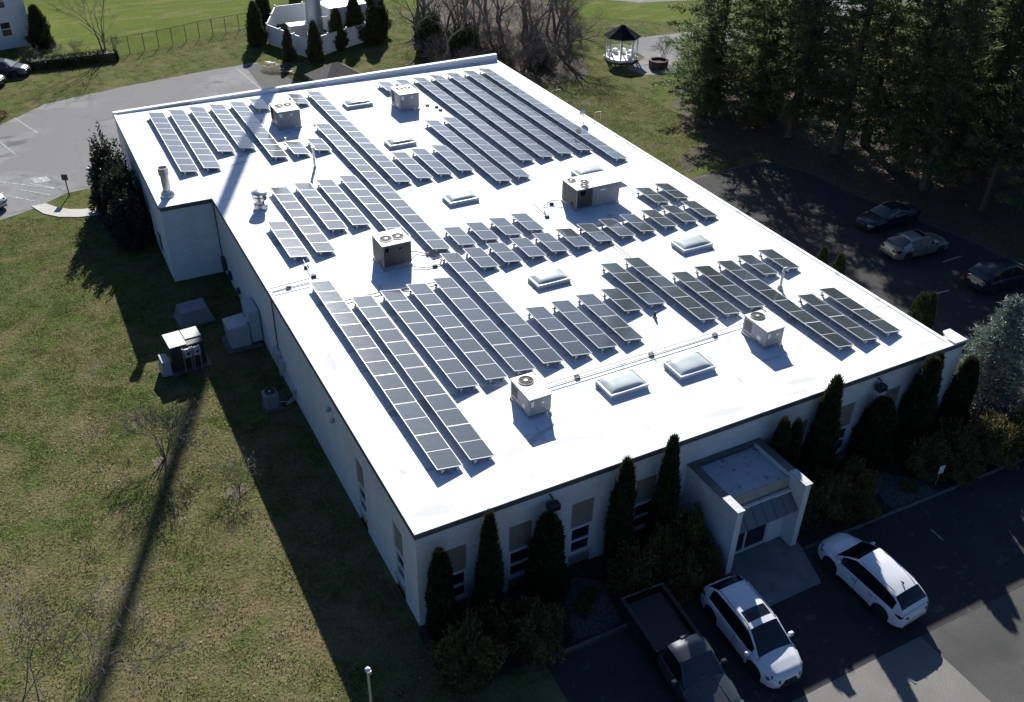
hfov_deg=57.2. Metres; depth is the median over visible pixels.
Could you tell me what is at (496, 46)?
thicket bush
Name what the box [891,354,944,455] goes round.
arborvitae
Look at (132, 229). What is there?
broad evergreen
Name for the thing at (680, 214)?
solar panel row
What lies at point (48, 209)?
path
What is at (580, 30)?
thicket bush
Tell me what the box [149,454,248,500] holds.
bare soil patch
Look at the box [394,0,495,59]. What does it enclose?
bare tree
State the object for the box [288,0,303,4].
pointed evergreen
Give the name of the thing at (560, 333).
solar panel row
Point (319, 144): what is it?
solar panel row
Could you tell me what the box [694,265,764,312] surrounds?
solar panel row
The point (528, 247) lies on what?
solar panel row
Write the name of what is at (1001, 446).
bed shrub
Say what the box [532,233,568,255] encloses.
solar panel row
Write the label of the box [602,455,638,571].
arborvitae
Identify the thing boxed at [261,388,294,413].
condenser unit
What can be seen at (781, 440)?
arborvitae
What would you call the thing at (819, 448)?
arborvitae
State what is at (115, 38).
hedge twig bush
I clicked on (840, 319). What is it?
solar panel row
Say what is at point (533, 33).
thicket bush
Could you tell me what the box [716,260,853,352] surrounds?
solar panel row
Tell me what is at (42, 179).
parking marking
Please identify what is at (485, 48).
thicket bush
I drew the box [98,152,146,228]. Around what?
broad evergreen
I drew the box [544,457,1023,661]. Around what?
kerb
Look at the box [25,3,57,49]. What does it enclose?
pointed evergreen
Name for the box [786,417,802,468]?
arborvitae
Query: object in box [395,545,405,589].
window
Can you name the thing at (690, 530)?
bed shrub
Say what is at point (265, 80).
asphalt patch
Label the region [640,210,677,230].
solar panel row
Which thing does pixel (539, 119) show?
solar panel row
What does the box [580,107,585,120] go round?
satellite dish
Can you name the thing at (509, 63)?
thicket evergreen
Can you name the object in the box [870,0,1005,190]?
pine tree
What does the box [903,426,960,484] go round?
bed shrub
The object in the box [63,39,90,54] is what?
hedge twig bush
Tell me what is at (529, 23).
thicket bush
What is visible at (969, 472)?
bed shrub
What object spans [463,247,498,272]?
solar panel row
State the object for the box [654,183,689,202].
solar panel row
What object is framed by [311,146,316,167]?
vent pipe
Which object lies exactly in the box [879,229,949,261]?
sedan
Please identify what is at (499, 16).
bare tree
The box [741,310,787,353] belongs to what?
rooftop unit
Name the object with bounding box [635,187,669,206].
solar panel row
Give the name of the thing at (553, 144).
solar panel row
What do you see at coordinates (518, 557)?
window
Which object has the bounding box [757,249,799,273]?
solar panel row
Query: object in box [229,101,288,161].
solar panel row
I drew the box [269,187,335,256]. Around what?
solar panel row
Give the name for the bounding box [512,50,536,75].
thicket bush
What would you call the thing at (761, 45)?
pine tree
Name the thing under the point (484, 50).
thicket bush
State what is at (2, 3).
window
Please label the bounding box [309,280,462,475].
solar panel row
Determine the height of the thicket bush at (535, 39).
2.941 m
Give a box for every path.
[31,203,99,217]
[626,26,838,74]
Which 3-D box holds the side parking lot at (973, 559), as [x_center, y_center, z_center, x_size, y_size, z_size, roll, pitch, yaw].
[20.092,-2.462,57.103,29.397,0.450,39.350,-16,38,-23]
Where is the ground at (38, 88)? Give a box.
[0,6,1023,701]
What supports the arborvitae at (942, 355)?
on the mulch bed at (824, 529)
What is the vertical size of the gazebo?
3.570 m
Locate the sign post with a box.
[60,174,69,195]
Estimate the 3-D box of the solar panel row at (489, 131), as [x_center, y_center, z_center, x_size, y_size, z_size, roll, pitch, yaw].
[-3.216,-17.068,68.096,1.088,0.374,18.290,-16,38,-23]
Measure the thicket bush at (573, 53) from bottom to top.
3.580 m
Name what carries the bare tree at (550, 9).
on the woodland floor at (577, 69)
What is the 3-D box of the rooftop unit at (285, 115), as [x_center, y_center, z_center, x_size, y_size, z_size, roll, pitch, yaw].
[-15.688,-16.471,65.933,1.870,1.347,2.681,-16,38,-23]
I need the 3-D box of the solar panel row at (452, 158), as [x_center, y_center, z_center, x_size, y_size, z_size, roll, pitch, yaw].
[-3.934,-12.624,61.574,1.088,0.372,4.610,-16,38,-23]
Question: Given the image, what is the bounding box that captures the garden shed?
[304,62,361,80]
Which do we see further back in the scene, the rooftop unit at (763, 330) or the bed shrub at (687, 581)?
the rooftop unit at (763, 330)
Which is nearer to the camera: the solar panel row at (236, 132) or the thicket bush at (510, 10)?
the solar panel row at (236, 132)
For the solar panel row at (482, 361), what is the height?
0.376 m
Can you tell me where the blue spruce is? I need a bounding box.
[951,293,1023,415]
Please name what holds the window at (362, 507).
in the office building
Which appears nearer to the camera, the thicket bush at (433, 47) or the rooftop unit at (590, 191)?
the rooftop unit at (590, 191)
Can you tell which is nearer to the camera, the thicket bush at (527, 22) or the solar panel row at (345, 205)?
the solar panel row at (345, 205)
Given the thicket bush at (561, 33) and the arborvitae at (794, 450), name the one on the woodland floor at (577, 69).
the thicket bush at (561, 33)
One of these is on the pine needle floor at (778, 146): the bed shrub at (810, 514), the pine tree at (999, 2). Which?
the pine tree at (999, 2)
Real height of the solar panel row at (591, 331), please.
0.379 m
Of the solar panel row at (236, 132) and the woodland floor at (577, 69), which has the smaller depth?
the solar panel row at (236, 132)
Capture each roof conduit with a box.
[268,278,309,292]
[302,258,316,277]
[345,282,434,300]
[418,247,456,263]
[481,242,611,268]
[545,323,742,386]
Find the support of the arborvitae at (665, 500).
on the planting bed at (594, 568)
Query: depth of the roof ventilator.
54.87 m
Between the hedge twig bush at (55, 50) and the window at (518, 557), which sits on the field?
the hedge twig bush at (55, 50)
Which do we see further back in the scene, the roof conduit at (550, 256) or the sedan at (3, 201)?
the sedan at (3, 201)
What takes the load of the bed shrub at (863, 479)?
on the mulch bed at (824, 529)
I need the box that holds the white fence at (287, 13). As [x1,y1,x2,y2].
[265,0,365,57]
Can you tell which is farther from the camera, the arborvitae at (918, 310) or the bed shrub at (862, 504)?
the arborvitae at (918, 310)
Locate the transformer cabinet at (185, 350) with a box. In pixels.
[158,326,212,376]
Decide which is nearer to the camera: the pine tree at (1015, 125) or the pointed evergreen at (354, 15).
the pine tree at (1015, 125)
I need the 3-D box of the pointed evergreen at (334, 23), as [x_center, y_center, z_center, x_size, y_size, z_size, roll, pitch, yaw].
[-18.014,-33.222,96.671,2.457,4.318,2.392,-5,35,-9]
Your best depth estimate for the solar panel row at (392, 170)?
63.80 m
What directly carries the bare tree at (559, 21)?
on the woodland floor at (577, 69)
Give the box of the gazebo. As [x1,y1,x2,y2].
[603,23,641,63]
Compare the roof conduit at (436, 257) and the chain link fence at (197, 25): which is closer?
the roof conduit at (436, 257)
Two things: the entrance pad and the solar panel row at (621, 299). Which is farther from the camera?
the solar panel row at (621, 299)
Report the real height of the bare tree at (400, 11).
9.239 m
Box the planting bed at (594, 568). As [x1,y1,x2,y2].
[416,540,725,682]
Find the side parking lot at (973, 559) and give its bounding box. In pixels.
[691,161,1023,635]
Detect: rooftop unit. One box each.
[269,100,301,130]
[371,228,412,270]
[390,84,419,112]
[509,372,553,423]
[561,171,627,211]
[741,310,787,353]
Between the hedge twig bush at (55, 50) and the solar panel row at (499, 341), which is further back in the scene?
the hedge twig bush at (55, 50)
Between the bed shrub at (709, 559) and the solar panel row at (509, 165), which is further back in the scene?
the solar panel row at (509, 165)
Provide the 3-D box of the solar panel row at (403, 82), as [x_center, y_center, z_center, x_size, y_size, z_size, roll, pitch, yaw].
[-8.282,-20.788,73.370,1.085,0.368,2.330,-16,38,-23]
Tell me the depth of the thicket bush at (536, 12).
103.94 m
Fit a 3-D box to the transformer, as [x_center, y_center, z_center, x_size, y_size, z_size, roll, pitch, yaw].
[-15.081,-1.433,52.069,1.980,2.200,1.850,-16,38,-23]
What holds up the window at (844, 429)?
in the office building
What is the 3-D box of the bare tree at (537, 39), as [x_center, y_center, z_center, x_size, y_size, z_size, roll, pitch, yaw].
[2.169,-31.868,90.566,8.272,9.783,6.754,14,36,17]
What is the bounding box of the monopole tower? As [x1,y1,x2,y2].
[304,0,326,34]
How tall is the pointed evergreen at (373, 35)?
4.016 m
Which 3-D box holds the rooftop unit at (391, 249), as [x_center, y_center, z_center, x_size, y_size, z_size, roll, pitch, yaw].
[-6.291,-5.453,50.007,1.870,1.497,1.610,-16,38,-23]
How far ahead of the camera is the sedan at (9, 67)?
88.27 m
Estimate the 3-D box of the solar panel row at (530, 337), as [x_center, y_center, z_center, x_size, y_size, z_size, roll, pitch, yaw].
[-0.754,-2.328,46.618,1.087,0.378,11.450,-16,38,-23]
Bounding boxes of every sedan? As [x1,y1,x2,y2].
[0,58,31,76]
[0,74,6,84]
[0,193,7,207]
[855,200,921,232]
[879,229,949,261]
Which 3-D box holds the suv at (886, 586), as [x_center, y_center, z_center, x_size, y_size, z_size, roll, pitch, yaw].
[14.761,9.071,38.543,2.280,1.700,4.732,-18,44,-26]
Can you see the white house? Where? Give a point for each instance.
(13, 22)
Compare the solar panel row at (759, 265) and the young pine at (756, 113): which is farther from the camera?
the young pine at (756, 113)
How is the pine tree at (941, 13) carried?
on the pine needle floor at (778, 146)
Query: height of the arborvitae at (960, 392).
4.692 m
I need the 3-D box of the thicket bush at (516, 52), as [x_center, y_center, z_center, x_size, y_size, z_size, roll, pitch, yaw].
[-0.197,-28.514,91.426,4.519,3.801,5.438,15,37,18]
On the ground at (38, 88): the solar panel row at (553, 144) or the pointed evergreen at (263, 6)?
the pointed evergreen at (263, 6)
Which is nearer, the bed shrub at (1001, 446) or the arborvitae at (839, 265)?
the bed shrub at (1001, 446)
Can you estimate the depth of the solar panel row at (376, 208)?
55.57 m
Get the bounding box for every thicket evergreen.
[410,1,448,60]
[446,13,488,60]
[488,43,515,66]
[525,45,555,67]
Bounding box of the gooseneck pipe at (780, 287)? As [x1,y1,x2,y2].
[777,267,788,289]
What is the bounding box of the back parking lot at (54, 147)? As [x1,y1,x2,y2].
[0,62,296,219]
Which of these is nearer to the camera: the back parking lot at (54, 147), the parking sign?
the parking sign
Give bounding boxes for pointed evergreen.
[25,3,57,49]
[243,1,268,46]
[254,0,271,25]
[281,28,296,61]
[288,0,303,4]
[304,20,325,61]
[327,7,349,50]
[343,0,365,42]
[363,5,385,45]
[364,0,391,36]
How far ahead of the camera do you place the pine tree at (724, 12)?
80.14 m
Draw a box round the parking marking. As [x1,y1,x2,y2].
[0,69,961,539]
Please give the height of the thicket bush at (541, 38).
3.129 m
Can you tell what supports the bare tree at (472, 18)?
on the woodland floor at (577, 69)
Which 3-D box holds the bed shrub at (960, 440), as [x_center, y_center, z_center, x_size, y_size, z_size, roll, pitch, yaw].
[21.471,4.306,44.779,3.224,2.534,3.044,-20,40,-28]
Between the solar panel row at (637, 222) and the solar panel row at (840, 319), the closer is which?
the solar panel row at (840, 319)
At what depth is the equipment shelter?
102.54 m
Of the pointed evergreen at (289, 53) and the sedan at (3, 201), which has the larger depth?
the pointed evergreen at (289, 53)
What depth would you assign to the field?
106.83 m
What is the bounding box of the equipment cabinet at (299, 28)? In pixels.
[286,16,328,38]
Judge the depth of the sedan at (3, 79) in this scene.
86.31 m
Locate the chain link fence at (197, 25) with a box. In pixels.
[111,13,245,53]
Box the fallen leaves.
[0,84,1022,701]
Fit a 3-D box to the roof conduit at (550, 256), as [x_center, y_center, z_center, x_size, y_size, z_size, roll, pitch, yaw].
[2.048,-5.158,50.979,8.018,0.070,0.228,-13,37,-20]
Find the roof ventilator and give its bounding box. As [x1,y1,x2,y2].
[251,189,267,210]
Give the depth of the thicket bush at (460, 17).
103.51 m
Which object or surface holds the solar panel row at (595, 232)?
on the office building
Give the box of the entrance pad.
[730,536,820,606]
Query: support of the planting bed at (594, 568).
on the ground at (38, 88)
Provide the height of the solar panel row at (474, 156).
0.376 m
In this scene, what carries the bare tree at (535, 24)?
on the woodland floor at (577, 69)
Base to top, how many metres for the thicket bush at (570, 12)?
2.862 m
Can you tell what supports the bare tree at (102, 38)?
on the field
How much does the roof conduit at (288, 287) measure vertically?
0.138 m
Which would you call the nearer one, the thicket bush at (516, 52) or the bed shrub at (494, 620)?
the bed shrub at (494, 620)
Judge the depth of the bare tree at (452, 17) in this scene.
97.46 m
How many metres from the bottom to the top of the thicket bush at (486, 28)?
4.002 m
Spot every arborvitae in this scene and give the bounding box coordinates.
[423,546,461,643]
[470,508,505,621]
[523,509,571,606]
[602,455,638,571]
[642,432,683,539]
[770,414,791,459]
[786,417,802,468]
[796,373,844,481]
[816,245,828,264]
[832,252,846,275]
[845,394,898,474]
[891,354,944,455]
[907,290,930,325]
[925,291,938,329]
[927,349,944,431]
[935,354,981,427]
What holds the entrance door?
in the office building
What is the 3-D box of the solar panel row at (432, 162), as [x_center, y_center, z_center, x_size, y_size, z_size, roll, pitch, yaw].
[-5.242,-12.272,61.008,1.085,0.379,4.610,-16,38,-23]
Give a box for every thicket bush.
[404,30,447,65]
[423,35,454,60]
[428,50,451,61]
[445,45,479,59]
[448,9,468,27]
[450,41,487,58]
[456,41,488,57]
[466,44,494,57]
[472,12,505,46]
[476,28,509,48]
[480,40,512,62]
[481,6,493,26]
[484,27,516,47]
[490,41,518,64]
[491,38,535,68]
[493,3,519,27]
[506,43,533,66]
[507,27,548,63]
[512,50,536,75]
[518,14,539,28]
[519,42,547,72]
[521,1,554,26]
[521,14,554,34]
[521,28,544,41]
[521,30,549,47]
[524,30,552,48]
[534,34,572,70]
[538,44,559,67]
[547,11,586,42]
[548,24,580,50]
[548,36,588,65]
[552,26,583,47]
[554,0,583,16]
[555,5,582,23]
[574,23,591,41]
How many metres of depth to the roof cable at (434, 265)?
50.48 m
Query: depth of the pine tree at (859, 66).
72.50 m
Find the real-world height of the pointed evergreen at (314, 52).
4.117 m
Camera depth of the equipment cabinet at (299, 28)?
98.98 m
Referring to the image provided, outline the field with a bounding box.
[0,0,752,63]
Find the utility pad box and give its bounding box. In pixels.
[173,298,215,329]
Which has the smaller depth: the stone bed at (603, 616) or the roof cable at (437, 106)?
the stone bed at (603, 616)
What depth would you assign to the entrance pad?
39.35 m
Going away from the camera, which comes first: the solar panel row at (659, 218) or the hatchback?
the solar panel row at (659, 218)
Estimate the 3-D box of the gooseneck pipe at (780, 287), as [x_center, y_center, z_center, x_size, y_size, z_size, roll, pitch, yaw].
[14.013,-3.773,48.461,0.507,1.253,0.320,-16,38,-23]
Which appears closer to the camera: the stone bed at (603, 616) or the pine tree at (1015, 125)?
the stone bed at (603, 616)
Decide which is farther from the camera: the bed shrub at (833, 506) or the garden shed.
the garden shed
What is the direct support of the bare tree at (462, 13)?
on the woodland floor at (577, 69)
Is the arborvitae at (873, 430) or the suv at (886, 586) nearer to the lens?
the suv at (886, 586)
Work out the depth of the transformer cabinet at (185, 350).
49.95 m
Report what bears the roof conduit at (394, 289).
on the office building
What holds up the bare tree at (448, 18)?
on the woodland floor at (577, 69)
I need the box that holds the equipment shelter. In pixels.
[321,0,366,29]
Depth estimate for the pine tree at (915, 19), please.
77.27 m
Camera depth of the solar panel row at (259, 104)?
69.02 m
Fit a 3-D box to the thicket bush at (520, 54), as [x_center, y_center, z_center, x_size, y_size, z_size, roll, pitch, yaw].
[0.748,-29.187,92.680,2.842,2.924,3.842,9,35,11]
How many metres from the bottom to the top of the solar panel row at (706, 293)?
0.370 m
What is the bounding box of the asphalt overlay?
[546,545,919,701]
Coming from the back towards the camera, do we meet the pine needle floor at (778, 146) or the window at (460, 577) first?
the pine needle floor at (778, 146)
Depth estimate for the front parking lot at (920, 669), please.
35.42 m
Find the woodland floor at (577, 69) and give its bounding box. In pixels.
[408,0,588,83]
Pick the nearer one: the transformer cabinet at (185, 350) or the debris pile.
the transformer cabinet at (185, 350)
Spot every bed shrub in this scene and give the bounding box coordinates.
[426,607,509,701]
[473,596,522,656]
[501,593,567,666]
[571,596,594,617]
[577,584,599,602]
[603,539,661,596]
[638,520,687,585]
[664,546,712,606]
[668,500,715,557]
[686,544,727,586]
[800,480,824,533]
[810,464,854,525]
[829,454,882,500]
[843,485,881,523]
[900,477,919,493]
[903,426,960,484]
[930,416,989,470]
[945,449,985,488]
[964,406,1023,473]
[998,400,1023,458]
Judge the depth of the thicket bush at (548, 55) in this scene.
92.92 m
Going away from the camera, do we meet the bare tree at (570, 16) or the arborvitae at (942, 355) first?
the arborvitae at (942, 355)
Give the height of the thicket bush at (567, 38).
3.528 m
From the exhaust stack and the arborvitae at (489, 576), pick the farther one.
the exhaust stack
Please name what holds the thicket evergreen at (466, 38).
on the woodland floor at (577, 69)
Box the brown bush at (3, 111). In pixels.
[0,110,8,117]
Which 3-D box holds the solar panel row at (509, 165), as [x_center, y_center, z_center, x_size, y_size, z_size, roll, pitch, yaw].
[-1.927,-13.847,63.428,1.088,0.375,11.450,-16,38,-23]
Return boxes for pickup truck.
[619,582,743,701]
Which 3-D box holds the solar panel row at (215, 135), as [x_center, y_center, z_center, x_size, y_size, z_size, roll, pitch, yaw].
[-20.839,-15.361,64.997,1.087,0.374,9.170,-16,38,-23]
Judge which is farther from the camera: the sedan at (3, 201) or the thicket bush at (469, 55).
the thicket bush at (469, 55)
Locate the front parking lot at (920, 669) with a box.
[792,636,990,701]
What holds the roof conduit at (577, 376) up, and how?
on the office building
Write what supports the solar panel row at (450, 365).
on the office building
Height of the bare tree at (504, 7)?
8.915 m
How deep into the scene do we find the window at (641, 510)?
39.88 m
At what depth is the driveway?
37.01 m
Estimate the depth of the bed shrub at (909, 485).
43.50 m
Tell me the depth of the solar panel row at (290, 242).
51.57 m
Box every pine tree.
[647,0,784,111]
[722,0,852,119]
[724,0,828,67]
[742,0,859,140]
[779,0,909,154]
[813,0,935,145]
[843,0,978,171]
[858,0,977,106]
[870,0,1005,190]
[908,0,1023,155]
[924,0,1023,187]
[926,0,1023,131]
[948,63,1023,211]
[981,64,1023,175]
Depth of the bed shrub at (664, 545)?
38.07 m
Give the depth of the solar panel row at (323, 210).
55.05 m
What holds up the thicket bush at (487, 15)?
on the woodland floor at (577, 69)
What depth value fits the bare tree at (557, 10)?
100.60 m
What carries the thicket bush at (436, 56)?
on the ground at (38, 88)
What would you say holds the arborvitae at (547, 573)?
on the planting bed at (594, 568)
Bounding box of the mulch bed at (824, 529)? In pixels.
[796,377,1022,546]
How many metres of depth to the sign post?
66.97 m
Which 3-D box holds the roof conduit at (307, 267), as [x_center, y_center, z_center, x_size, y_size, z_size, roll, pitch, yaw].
[-10.753,-4.350,49.428,0.376,0.158,2.034,-21,40,-29]
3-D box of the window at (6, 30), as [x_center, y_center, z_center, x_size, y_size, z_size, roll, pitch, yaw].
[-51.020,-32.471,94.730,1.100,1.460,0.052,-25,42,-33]
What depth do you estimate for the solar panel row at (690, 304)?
47.95 m
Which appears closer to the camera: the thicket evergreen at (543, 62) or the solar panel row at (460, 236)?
the solar panel row at (460, 236)
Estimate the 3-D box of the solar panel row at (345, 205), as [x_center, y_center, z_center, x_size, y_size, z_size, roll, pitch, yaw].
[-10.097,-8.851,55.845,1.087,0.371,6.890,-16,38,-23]
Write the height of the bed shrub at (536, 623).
2.348 m
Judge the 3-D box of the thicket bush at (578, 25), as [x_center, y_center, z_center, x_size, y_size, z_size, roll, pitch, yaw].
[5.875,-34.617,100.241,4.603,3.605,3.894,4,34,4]
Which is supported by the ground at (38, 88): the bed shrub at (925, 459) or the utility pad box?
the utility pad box
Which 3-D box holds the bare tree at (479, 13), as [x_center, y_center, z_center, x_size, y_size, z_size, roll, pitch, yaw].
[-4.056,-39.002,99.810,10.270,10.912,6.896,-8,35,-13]
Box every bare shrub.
[111,397,207,458]
[205,448,265,492]
[651,35,675,56]
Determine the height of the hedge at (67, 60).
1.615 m
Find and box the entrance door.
[735,523,768,553]
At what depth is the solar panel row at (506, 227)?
53.43 m
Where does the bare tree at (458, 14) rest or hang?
on the woodland floor at (577, 69)
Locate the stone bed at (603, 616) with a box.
[566,471,938,640]
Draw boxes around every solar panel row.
[147,112,198,175]
[168,110,221,172]
[189,107,234,155]
[208,104,255,152]
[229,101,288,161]
[248,98,269,112]
[267,221,309,261]
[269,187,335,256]
[285,142,310,157]
[287,94,309,106]
[293,183,347,233]
[306,91,411,185]
[306,138,331,154]
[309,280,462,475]
[315,124,450,253]
[315,179,370,229]
[338,175,410,235]
[351,295,494,465]
[377,81,394,94]
[380,289,478,393]
[390,152,432,182]
[394,79,417,88]
[406,283,507,384]
[410,148,452,178]
[412,77,534,164]
[424,120,511,184]
[429,75,553,160]
[430,145,473,174]
[432,277,535,375]
[440,253,563,368]
[441,117,530,180]
[442,227,476,249]
[446,73,572,157]
[462,70,591,153]
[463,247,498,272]
[465,222,499,244]
[478,68,627,162]
[486,243,522,266]
[488,218,522,239]
[510,213,544,234]
[510,238,546,261]
[525,306,591,360]
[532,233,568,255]
[550,300,617,353]
[555,228,591,251]
[575,294,643,345]
[577,223,613,245]
[598,219,635,240]
[600,263,665,309]
[600,288,642,315]
[619,214,656,235]
[623,257,717,324]
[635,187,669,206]
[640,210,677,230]
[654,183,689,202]
[661,205,697,225]
[670,271,741,319]
[681,201,717,220]
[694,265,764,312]
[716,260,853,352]
[736,255,778,278]
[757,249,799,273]
[797,294,878,345]
[819,287,900,337]
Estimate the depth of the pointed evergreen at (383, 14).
100.25 m
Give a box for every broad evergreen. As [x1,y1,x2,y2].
[86,121,134,212]
[96,154,130,221]
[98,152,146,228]
[107,182,155,252]
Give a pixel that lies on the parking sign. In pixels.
(941, 469)
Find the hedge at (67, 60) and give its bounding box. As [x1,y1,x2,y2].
[27,48,119,70]
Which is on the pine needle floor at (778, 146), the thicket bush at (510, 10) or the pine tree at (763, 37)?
the pine tree at (763, 37)
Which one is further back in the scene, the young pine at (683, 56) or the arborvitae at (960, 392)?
the young pine at (683, 56)
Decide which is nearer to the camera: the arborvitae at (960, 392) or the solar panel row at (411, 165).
the arborvitae at (960, 392)
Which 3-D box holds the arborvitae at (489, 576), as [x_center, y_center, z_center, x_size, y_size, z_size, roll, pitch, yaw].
[-0.819,8.175,35.505,1.411,6.135,1.427,21,39,26]
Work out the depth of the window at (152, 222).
61.08 m
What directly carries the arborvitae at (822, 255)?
on the ground at (38, 88)
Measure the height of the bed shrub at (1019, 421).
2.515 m
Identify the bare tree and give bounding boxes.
[0,568,191,701]
[43,0,118,50]
[374,0,467,57]
[385,0,420,32]
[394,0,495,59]
[413,0,489,37]
[418,0,455,15]
[428,0,512,31]
[439,0,455,43]
[440,0,482,38]
[446,0,460,30]
[449,0,497,27]
[473,0,491,47]
[475,0,482,29]
[491,0,534,43]
[497,0,526,21]
[500,0,576,68]
[512,0,534,40]
[514,0,566,48]
[532,0,568,36]
[545,0,554,34]
[550,2,555,26]
[552,0,577,45]
[556,0,603,48]
[562,3,615,61]
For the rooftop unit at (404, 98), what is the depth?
68.96 m
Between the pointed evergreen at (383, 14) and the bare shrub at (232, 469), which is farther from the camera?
the pointed evergreen at (383, 14)
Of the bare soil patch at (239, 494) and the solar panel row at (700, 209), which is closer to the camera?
the bare soil patch at (239, 494)
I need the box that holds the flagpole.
[365,667,372,701]
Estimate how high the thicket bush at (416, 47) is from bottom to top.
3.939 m
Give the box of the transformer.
[221,297,262,353]
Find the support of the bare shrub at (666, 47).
on the ground at (38, 88)
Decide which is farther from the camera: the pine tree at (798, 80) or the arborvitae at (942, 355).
the pine tree at (798, 80)
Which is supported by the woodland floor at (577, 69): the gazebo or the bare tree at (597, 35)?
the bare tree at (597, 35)
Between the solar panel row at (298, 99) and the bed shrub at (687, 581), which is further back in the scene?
the solar panel row at (298, 99)
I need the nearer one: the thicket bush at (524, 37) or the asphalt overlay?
the asphalt overlay
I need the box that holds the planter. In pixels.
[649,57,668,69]
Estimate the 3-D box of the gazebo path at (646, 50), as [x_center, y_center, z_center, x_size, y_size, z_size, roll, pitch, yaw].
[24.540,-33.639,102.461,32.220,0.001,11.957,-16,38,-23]
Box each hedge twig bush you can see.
[19,42,42,62]
[41,41,64,55]
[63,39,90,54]
[101,34,124,50]
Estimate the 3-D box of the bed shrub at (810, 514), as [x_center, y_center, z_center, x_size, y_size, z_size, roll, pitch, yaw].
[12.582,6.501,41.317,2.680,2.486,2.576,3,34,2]
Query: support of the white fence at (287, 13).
on the ground at (38, 88)
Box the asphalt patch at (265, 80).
[245,64,294,88]
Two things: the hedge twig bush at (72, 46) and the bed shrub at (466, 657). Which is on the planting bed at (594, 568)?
the bed shrub at (466, 657)
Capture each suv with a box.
[700,575,802,689]
[817,532,928,628]
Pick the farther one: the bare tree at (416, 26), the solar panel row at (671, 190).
the bare tree at (416, 26)
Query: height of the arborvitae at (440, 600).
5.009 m
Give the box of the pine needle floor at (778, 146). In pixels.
[669,65,1023,263]
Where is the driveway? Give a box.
[690,160,1023,701]
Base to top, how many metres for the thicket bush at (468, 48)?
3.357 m
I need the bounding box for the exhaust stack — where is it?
[157,165,174,197]
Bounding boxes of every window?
[0,0,5,8]
[0,21,13,36]
[148,209,155,234]
[157,228,164,253]
[358,480,366,520]
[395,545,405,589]
[452,568,467,600]
[508,546,529,580]
[568,521,591,557]
[633,498,651,531]
[835,424,848,453]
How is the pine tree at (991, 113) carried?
on the pine needle floor at (778, 146)
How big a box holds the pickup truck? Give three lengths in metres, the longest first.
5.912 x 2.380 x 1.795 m
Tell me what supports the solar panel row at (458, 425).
on the office building
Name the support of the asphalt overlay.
on the front parking lot at (920, 669)
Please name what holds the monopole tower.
on the ground at (38, 88)
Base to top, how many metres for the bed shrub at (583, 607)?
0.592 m
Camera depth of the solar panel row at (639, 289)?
48.35 m
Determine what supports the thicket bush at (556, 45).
on the woodland floor at (577, 69)
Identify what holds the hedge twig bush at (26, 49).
on the field
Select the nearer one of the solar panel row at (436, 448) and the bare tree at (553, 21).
the solar panel row at (436, 448)
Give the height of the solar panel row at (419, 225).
0.377 m
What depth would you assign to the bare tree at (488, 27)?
95.93 m
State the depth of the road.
116.48 m
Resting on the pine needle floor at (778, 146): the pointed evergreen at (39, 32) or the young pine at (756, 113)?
the young pine at (756, 113)
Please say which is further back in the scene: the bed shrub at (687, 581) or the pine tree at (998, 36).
the pine tree at (998, 36)
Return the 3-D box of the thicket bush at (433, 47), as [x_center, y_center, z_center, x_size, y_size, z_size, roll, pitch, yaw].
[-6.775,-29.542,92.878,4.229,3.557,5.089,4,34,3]
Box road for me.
[616,0,1023,43]
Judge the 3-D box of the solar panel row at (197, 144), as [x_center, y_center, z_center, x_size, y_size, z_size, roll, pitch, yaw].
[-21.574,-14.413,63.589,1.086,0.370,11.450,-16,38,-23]
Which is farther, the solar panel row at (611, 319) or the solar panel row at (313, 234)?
the solar panel row at (313, 234)
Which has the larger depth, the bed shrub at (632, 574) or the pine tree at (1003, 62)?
the pine tree at (1003, 62)
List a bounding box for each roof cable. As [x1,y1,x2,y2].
[411,251,441,267]
[420,103,441,110]
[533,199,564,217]
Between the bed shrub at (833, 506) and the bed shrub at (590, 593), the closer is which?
the bed shrub at (590, 593)
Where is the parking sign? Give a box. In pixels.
[935,465,945,484]
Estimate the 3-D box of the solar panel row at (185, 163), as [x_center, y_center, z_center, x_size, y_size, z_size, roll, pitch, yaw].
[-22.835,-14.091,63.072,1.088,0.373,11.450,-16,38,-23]
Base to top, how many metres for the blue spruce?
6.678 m
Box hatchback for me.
[964,257,1023,294]
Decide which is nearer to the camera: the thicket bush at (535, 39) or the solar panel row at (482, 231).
the solar panel row at (482, 231)
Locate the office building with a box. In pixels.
[113,53,966,625]
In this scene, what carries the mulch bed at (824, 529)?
on the ground at (38, 88)
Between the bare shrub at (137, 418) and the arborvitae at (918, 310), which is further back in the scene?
the arborvitae at (918, 310)
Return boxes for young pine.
[664,1,736,93]
[675,24,734,119]
[723,0,784,99]
[730,38,784,130]
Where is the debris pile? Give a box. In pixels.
[260,61,294,74]
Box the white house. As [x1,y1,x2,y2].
[0,0,28,49]
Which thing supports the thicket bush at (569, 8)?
on the woodland floor at (577, 69)

